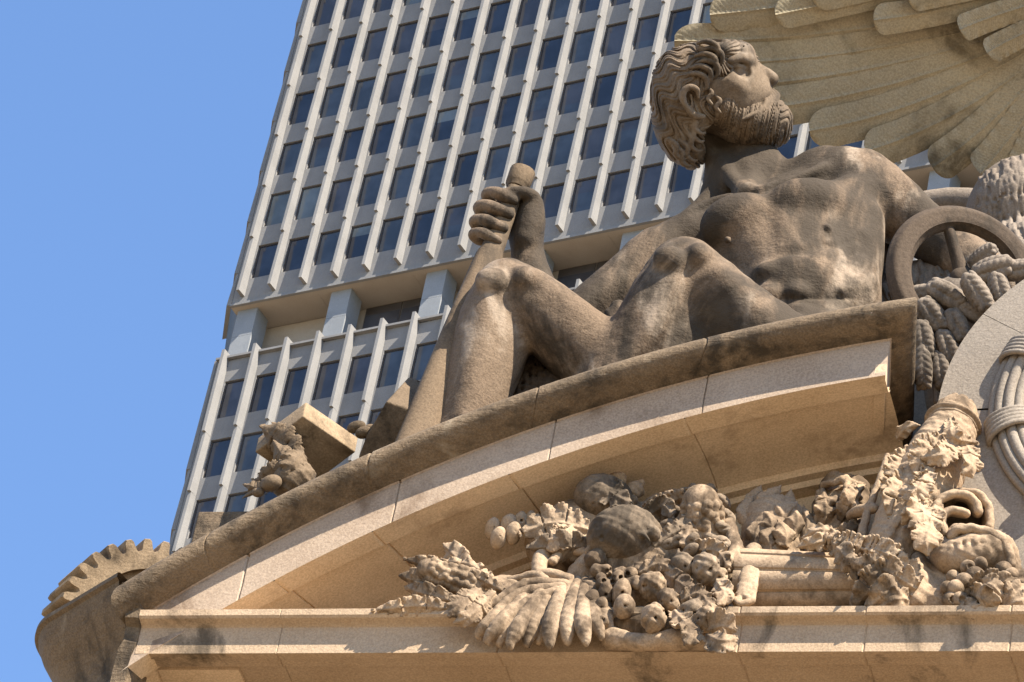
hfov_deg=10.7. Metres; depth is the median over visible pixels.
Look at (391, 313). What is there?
recessed window
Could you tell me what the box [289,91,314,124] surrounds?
window
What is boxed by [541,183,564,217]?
window
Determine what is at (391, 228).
window
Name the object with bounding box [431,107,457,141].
window
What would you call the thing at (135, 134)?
sky
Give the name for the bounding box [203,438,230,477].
window
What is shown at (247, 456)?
window
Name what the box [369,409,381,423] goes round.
window
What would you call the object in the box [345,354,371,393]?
window
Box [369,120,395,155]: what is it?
window
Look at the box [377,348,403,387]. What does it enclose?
window
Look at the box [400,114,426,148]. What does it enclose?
window
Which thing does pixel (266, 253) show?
window
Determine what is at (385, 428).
anvil block
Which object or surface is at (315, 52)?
window
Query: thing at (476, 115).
window
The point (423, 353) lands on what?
window
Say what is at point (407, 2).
window
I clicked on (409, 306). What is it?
recessed window
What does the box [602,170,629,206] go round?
window
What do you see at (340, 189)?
window
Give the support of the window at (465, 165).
in the office tower
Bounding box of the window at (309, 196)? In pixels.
[295,185,320,219]
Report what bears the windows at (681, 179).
in the office tower
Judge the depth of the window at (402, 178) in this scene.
300.45 m
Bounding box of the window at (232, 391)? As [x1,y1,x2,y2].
[217,379,243,418]
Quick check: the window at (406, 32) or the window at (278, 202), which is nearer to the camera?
the window at (278, 202)
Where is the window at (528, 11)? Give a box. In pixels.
[516,0,540,27]
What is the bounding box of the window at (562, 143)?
[548,131,574,166]
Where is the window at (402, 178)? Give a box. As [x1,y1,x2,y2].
[389,165,414,199]
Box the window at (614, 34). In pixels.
[601,22,626,56]
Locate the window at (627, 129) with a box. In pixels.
[613,117,639,152]
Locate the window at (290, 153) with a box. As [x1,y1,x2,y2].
[277,141,302,174]
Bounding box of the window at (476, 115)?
[463,100,489,134]
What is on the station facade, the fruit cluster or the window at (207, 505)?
the fruit cluster
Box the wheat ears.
[914,242,1023,409]
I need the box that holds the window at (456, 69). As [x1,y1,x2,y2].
[443,57,468,90]
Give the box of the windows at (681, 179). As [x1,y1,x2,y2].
[225,120,862,511]
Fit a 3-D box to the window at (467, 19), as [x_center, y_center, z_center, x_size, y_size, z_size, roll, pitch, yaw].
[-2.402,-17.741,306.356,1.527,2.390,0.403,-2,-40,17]
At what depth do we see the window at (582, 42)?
300.67 m
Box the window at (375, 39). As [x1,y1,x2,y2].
[362,28,386,61]
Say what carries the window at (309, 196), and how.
in the office tower
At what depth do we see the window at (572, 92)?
298.40 m
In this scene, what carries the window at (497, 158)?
in the office tower
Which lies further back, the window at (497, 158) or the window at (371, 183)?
the window at (371, 183)
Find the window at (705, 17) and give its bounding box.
[700,3,710,22]
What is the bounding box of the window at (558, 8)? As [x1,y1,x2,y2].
[547,0,569,20]
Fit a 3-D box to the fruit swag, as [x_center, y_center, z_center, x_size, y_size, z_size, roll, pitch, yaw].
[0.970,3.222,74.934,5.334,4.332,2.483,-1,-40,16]
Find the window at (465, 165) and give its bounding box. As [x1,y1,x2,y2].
[452,151,478,186]
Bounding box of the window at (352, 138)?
[338,127,363,161]
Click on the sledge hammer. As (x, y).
(425, 410)
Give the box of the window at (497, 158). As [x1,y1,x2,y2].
[483,145,509,180]
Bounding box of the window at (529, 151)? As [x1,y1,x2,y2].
[518,138,542,169]
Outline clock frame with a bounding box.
[939,280,1023,568]
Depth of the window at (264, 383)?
294.71 m
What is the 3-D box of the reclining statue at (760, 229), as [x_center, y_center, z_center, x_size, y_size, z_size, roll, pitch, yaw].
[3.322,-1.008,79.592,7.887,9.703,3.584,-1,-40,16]
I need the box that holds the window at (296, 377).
[281,367,307,405]
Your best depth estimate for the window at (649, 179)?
291.14 m
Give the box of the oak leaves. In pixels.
[242,422,315,498]
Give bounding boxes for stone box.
[256,403,356,477]
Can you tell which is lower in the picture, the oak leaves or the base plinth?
the base plinth
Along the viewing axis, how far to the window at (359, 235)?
298.99 m
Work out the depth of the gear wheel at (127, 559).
77.13 m
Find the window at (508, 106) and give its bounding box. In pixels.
[494,93,520,128]
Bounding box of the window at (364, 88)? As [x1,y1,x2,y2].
[350,77,375,111]
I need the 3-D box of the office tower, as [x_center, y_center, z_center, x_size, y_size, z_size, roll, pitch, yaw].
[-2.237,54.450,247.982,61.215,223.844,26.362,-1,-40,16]
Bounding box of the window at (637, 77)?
[623,65,649,100]
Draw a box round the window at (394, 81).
[381,70,406,104]
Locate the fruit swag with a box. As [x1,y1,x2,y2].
[371,471,761,653]
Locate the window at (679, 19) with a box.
[665,7,691,42]
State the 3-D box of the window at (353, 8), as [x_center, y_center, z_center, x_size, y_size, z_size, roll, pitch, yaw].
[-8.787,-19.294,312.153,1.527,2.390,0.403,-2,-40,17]
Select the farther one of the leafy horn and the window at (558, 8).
the window at (558, 8)
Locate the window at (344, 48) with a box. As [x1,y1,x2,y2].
[331,35,356,68]
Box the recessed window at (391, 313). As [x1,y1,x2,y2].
[362,302,402,328]
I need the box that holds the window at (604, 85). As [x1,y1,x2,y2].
[591,72,617,107]
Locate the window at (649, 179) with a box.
[636,163,662,199]
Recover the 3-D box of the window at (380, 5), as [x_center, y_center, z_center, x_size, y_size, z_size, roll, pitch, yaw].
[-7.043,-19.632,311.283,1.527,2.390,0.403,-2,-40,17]
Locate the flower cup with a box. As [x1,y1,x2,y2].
[735,485,816,550]
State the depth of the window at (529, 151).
297.09 m
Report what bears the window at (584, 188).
in the office tower
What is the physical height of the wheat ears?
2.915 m
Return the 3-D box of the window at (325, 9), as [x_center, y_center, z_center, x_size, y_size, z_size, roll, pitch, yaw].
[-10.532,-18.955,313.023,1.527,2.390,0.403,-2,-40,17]
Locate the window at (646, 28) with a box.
[633,14,659,49]
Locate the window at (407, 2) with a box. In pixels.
[403,0,421,5]
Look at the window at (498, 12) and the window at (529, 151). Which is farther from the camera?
the window at (498, 12)
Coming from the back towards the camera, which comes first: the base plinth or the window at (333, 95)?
the window at (333, 95)
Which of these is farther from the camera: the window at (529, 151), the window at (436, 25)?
the window at (436, 25)
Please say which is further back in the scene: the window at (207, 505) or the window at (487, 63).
the window at (487, 63)
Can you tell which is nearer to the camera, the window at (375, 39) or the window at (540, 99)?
the window at (540, 99)
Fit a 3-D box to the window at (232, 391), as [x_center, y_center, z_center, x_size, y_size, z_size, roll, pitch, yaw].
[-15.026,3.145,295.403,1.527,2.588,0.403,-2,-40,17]
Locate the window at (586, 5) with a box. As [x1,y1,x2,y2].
[579,0,599,13]
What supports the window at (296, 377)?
in the office tower
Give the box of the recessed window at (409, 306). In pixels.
[399,298,420,321]
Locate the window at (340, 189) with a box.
[326,178,352,212]
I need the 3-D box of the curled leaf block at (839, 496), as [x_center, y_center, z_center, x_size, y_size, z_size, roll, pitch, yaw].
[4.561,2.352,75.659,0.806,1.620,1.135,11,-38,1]
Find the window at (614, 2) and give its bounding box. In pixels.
[611,0,630,5]
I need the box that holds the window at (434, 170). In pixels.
[420,158,446,193]
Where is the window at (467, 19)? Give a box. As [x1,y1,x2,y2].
[454,7,479,40]
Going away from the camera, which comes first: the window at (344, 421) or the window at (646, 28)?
the window at (344, 421)
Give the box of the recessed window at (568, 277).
[557,263,596,287]
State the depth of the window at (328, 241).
299.86 m
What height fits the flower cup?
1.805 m
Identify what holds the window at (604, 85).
in the office tower
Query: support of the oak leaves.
on the station facade
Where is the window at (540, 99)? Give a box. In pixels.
[526,86,552,121]
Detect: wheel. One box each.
[41,539,181,616]
[886,206,1023,318]
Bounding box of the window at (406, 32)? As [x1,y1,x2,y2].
[392,21,417,54]
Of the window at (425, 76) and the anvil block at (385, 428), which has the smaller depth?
the anvil block at (385, 428)
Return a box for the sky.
[0,0,302,681]
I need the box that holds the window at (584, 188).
[570,177,596,212]
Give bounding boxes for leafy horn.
[846,393,983,581]
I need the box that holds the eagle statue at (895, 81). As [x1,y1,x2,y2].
[674,0,1023,301]
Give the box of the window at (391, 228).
[377,217,403,252]
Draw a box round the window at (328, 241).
[314,230,340,265]
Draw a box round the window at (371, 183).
[357,171,383,206]
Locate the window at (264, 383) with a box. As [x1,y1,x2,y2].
[249,373,275,411]
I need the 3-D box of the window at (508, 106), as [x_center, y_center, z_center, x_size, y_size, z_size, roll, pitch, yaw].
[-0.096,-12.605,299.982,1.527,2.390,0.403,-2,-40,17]
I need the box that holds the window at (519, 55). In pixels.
[505,43,531,77]
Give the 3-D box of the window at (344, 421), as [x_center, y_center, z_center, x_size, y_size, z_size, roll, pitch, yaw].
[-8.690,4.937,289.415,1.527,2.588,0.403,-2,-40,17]
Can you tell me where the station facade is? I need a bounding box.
[35,297,1023,681]
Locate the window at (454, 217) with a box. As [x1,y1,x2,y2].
[440,204,466,239]
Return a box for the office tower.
[169,0,981,554]
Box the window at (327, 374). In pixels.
[313,360,339,399]
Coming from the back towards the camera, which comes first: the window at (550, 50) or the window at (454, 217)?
the window at (550, 50)
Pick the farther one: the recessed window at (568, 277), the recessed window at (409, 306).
the recessed window at (409, 306)
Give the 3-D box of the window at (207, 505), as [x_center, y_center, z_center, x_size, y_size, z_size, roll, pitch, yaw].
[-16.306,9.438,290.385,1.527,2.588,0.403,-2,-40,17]
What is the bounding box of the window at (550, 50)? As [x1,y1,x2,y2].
[537,36,562,70]
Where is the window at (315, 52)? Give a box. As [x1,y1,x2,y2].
[301,42,326,74]
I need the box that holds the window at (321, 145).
[307,134,332,168]
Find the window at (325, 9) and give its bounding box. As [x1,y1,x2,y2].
[313,0,335,26]
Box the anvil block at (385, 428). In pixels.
[359,378,419,457]
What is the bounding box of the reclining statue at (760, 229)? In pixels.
[440,39,1015,460]
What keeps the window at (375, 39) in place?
in the office tower
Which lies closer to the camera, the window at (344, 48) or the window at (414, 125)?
the window at (414, 125)
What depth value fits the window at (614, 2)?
301.63 m
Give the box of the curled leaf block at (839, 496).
[810,471,870,551]
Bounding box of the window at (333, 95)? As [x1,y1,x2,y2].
[319,84,344,117]
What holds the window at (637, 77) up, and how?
in the office tower
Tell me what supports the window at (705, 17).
in the office tower
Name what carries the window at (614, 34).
in the office tower
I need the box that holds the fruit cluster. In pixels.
[940,556,1023,619]
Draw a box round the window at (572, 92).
[558,80,584,114]
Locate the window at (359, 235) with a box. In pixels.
[345,223,371,258]
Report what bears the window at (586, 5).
in the office tower
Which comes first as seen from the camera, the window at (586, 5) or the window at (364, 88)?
the window at (586, 5)
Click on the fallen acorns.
(359, 429)
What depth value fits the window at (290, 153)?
306.23 m
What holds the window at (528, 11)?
in the office tower
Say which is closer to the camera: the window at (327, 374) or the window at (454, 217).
the window at (327, 374)
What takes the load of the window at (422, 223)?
in the office tower
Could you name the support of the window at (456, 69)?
in the office tower
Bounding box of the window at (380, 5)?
[373,0,392,12]
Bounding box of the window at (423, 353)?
[410,341,436,379]
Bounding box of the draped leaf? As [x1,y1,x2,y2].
[796,523,923,606]
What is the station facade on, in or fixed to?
on the street
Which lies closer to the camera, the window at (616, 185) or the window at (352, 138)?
the window at (616, 185)
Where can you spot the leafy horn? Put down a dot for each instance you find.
(939, 454)
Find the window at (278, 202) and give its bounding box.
[264,191,290,225]
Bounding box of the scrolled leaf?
[910,488,1021,605]
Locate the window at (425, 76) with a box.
[412,64,437,97]
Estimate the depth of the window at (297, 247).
300.74 m
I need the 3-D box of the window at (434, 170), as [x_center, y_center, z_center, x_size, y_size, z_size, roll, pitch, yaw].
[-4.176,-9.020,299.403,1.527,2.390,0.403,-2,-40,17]
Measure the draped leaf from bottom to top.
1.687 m
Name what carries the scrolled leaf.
on the station facade
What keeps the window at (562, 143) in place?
in the office tower
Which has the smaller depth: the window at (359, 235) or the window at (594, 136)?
the window at (594, 136)
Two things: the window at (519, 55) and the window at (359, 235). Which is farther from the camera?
the window at (519, 55)
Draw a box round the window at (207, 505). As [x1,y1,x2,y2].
[188,498,216,538]
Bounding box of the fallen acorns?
[347,420,372,438]
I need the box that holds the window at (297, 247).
[283,236,308,271]
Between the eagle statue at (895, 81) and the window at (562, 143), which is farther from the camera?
the window at (562, 143)
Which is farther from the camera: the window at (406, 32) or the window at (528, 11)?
the window at (406, 32)
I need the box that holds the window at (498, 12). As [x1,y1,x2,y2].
[485,0,510,33]
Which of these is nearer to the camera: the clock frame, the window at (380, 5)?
the clock frame
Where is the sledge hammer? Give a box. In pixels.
[395,163,534,480]
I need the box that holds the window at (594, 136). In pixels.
[580,124,606,159]
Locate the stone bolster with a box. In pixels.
[732,548,854,606]
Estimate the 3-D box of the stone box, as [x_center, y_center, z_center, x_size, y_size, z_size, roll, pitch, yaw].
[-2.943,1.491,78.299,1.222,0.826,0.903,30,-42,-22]
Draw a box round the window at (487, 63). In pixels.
[474,50,499,84]
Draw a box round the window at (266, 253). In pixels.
[252,243,277,277]
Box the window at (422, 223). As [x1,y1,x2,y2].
[408,210,434,245]
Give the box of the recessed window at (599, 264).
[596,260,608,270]
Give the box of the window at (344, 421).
[338,413,359,434]
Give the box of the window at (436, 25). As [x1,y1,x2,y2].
[423,14,448,47]
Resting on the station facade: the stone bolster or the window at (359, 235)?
the stone bolster
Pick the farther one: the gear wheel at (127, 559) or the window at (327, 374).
the window at (327, 374)
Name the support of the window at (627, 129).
in the office tower
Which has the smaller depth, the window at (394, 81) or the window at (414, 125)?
the window at (414, 125)
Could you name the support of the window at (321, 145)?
in the office tower
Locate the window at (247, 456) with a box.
[235,432,262,471]
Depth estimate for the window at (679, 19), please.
298.26 m
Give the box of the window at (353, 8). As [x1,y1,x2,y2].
[343,0,364,19]
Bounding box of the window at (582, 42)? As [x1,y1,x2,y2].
[569,29,594,63]
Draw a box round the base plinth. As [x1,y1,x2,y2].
[191,511,248,542]
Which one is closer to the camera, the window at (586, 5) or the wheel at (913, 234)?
the wheel at (913, 234)

